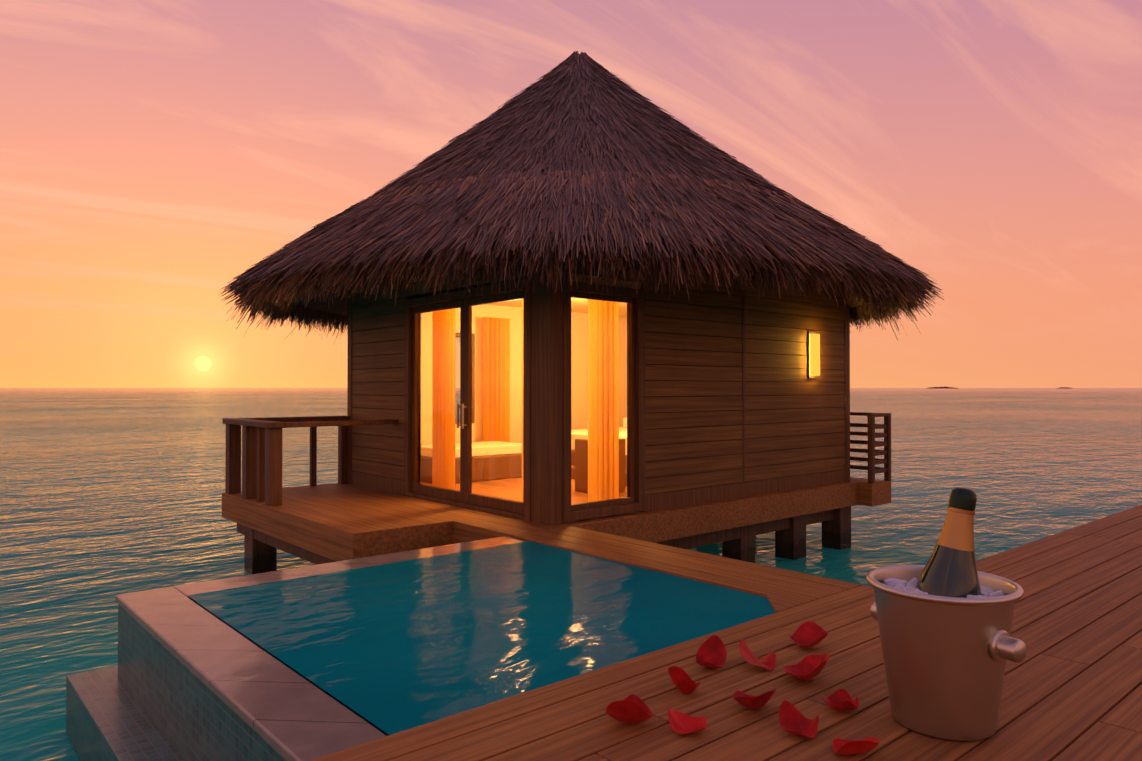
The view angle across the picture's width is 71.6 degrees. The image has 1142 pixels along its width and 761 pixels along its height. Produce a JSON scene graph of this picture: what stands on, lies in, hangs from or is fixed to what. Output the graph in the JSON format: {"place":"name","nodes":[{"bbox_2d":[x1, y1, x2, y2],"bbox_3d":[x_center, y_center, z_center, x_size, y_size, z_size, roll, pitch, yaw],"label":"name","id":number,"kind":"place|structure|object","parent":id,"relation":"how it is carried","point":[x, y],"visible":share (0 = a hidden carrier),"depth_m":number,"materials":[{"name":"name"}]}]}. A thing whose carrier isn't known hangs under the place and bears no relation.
{"place":"outdoors","nodes":[
{"label":"outdoors","id":0,"kind":"place"},
{"bbox_2d":[484,298,626,315],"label":"ceiling","id":1,"kind":"structure","parent":0,"point":[584,307],"depth_m":13.53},
{"bbox_2d":[0,388,1141,760],"bbox_3d":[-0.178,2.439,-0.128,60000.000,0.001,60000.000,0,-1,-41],"label":"sea","id":2,"kind":"structure","parent":0,"point":[108,496],"depth_m":19.20,"materials":[{"name":"liquid"}]},
{"bbox_2d":[66,602,388,760],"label":"pool tile walls","id":3,"kind":"structure","parent":2,"relation":"in","point":[149,697],"depth_m":4.67,"materials":[{"name":"teal tile"}]},
{"bbox_2d":[115,536,524,760],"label":"pool coping","id":4,"kind":"object","parent":3,"relation":"on","point":[285,712],"visible":0.73,"depth_m":4.17,"materials":[{"name":"stone"}]},
{"bbox_2d":[187,541,775,734],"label":"pool water","id":5,"kind":"structure","parent":3,"relation":"in","point":[393,648],"depth_m":4.94,"materials":[{"name":"teal liquid"}]},
{"bbox_2d":[237,506,850,573],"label":"support posts","id":6,"kind":"object","parent":2,"relation":"in","point":[260,551],"visible":0.04,"depth_m":10.62,"materials":[{"name":"brown wood"}]},
{"bbox_2d":[432,308,455,489],"bbox_3d":[-1.690,0.209,10.506,0.089,2.580,0.570,0,-1,-41],"label":"door curtain","id":7,"kind":"object","parent":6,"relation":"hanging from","point":[438,358],"depth_m":10.47,"materials":[{"name":"fabric"}]},
{"bbox_2d":[457,404,466,428],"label":"door handles","id":8,"kind":"object","parent":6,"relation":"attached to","point":[462,407],"depth_m":9.55,"materials":[{"name":"silver metal"}]},
{"bbox_2d":[483,317,509,441],"bbox_3d":[-1.246,0.235,13.317,0.550,2.580,0.089,0,-1,-41],"label":"window curtain","id":9,"kind":"object","parent":6,"relation":"attached to","point":[494,407],"depth_m":13.30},
{"bbox_2d":[522,299,523,501],"bbox_3d":[-0.418,0.195,9.035,0.089,2.580,0.480,0,-1,-41],"label":"door frame","id":10,"kind":"object","parent":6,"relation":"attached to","point":[522,383],"depth_m":9.21,"materials":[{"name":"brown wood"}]},
{"bbox_2d":[421,477,638,520],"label":"interior floor","id":11,"kind":"structure","parent":6,"relation":"on","point":[504,485],"depth_m":10.99,"materials":[{"name":"brown wood"}]},
{"bbox_2d":[421,418,626,492],"bbox_3d":[0.274,1.093,12.508,4.600,0.870,3.300,0,-1,-41],"label":"bed","id":12,"kind":"object","parent":11,"relation":"on","point":[509,463],"depth_m":11.98,"materials":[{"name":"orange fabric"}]},
{"bbox_2d":[222,477,890,560],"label":"deck","id":13,"kind":"structure","parent":6,"relation":"on","point":[338,522],"depth_m":9.29,"materials":[{"name":"brown wood"}]},
{"bbox_2d":[222,416,398,505],"bbox_3d":[-3.558,1.032,10.807,1.779,1.020,1.740,0,-1,-41],"label":"railing","id":14,"kind":"object","parent":13,"relation":"on","point":[261,459],"visible":0.98,"depth_m":10.30,"materials":[{"name":"brown wood"}]},
{"bbox_2d":[416,275,641,521],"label":"villa wall","id":15,"kind":"structure","parent":13,"relation":"on","point":[579,418],"depth_m":13.76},
{"bbox_2d":[353,276,842,490],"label":"wall siding gaps","id":16,"kind":"object","parent":15,"relation":"attached to","point":[445,291],"visible":0.08,"depth_m":10.41,"materials":[{"name":"brown wood"}]},
{"bbox_2d":[352,265,526,479],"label":"cladding","id":17,"kind":"structure","parent":16,"relation":"attached to","point":[369,382],"depth_m":11.18,"materials":[{"name":"brown wood"}]},
{"bbox_2d":[573,264,844,493],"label":"cladding","id":18,"kind":"structure","parent":16,"relation":"attached to","point":[818,395],"depth_m":10.35,"materials":[{"name":"brown wood"}]},
{"bbox_2d":[807,331,819,377],"bbox_3d":[3.522,-0.372,11.457,0.200,0.680,0.100,0,-1,-41],"label":"wall sconce","id":19,"kind":"object","parent":18,"relation":"attached to","point":[813,354],"depth_m":11.41,"materials":[{"name":"yellow glass"}]},
{"bbox_2d":[347,264,849,525],"bbox_3d":[0.456,0.029,12.049,5.962,3.050,4.872,0,-1,-41],"label":"wall trim frame","id":20,"kind":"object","parent":13,"relation":"on","point":[547,423],"depth_m":9.14,"materials":[{"name":"brown wood"}]},
{"bbox_2d":[417,298,629,502],"bbox_3d":[-0.886,0.226,9.430,0.897,2.265,3.069,1,-1,-63],"label":"window glass","id":21,"kind":"object","parent":20,"relation":"in","point":[512,398],"visible":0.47,"depth_m":9.13,"materials":[{"name":"clear glass"}]},
{"bbox_2d":[850,412,890,483],"bbox_3d":[3.771,1.040,13.220,0.580,1.050,3.000,0,-1,-41],"label":"railing","id":22,"kind":"object","parent":13,"relation":"on","point":[871,451],"visible":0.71,"depth_m":12.23,"materials":[{"name":"brown wood"}]},
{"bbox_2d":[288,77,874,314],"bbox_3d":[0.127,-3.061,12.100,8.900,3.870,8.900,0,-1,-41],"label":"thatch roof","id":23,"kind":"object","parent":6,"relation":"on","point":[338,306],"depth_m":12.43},
{"bbox_2d":[220,51,943,344],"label":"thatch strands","id":24,"kind":"object","parent":23,"relation":"on","point":[672,196],"visible":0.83,"depth_m":8.42},
{"bbox_2d":[588,299,618,501],"bbox_3d":[0.373,0.197,9.191,0.480,2.580,0.089,0,-1,-41],"label":"curtain","id":25,"kind":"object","parent":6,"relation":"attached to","point":[601,446],"depth_m":9.17,"materials":[{"name":"fabric"}]},
{"bbox_2d":[0,0,1141,387],"label":"sky","id":26,"kind":"structure","parent":0,"point":[153,153],"materials":[{"name":"pink"}]},
{"bbox_2d":[310,505,1141,760],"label":"deck planks","id":27,"kind":"object","parent":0,"point":[1072,687],"visible":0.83,"depth_m":3.72,"materials":[{"name":"brown wood"}]},
{"bbox_3d":[1.602,1.011,3.415,0.513,0.112,0.513,0,-1,-41],"label":"ice bed","id":28,"kind":"object","parent":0,"visible":0},
{"bbox_2d":[884,578,1003,597],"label":"ice cubes","id":29,"kind":"object","parent":28,"relation":"on","point":[986,592],"visible":0.12,"depth_m":3.45,"materials":[{"name":"white"}]},
{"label":"deck","id":30,"kind":"structure","parent":0,"visible":0},
{"bbox_2d":[606,621,879,754],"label":"rose petals","id":31,"kind":"object","parent":30,"relation":"on","point":[635,709],"visible":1,"depth_m":3.50,"materials":[{"name":"red plant"}]},
{"bbox_2d":[866,565,1026,741],"bbox_3d":[1.602,1.167,3.414,0.614,0.611,0.614,0,-1,7],"label":"ice bucket","id":32,"kind":"object","parent":30,"relation":"on","point":[945,658],"visible":0.98,"depth_m":3.21,"materials":[{"name":"silver metal"}]},
{"bbox_2d":[915,487,981,597],"bbox_3d":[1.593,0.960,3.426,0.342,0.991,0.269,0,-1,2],"label":"champagne bottle","id":33,"kind":"object","parent":32,"relation":"in","point":[950,569],"visible":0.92,"depth_m":3.37,"materials":[{"name":"green glass"}]},
{"bbox_3d":[19.847,1.785,18.008,65.990,0.290,11.215,0,-1,-41],"label":"deck subframe","id":34,"kind":"object","parent":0,"visible":0},
{"bbox_2d":[513,526,861,612],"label":"walkway planks","id":35,"kind":"object","parent":34,"relation":"on","point":[780,589],"visible":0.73,"depth_m":6.38,"materials":[{"name":"brown wood"}]}
]}

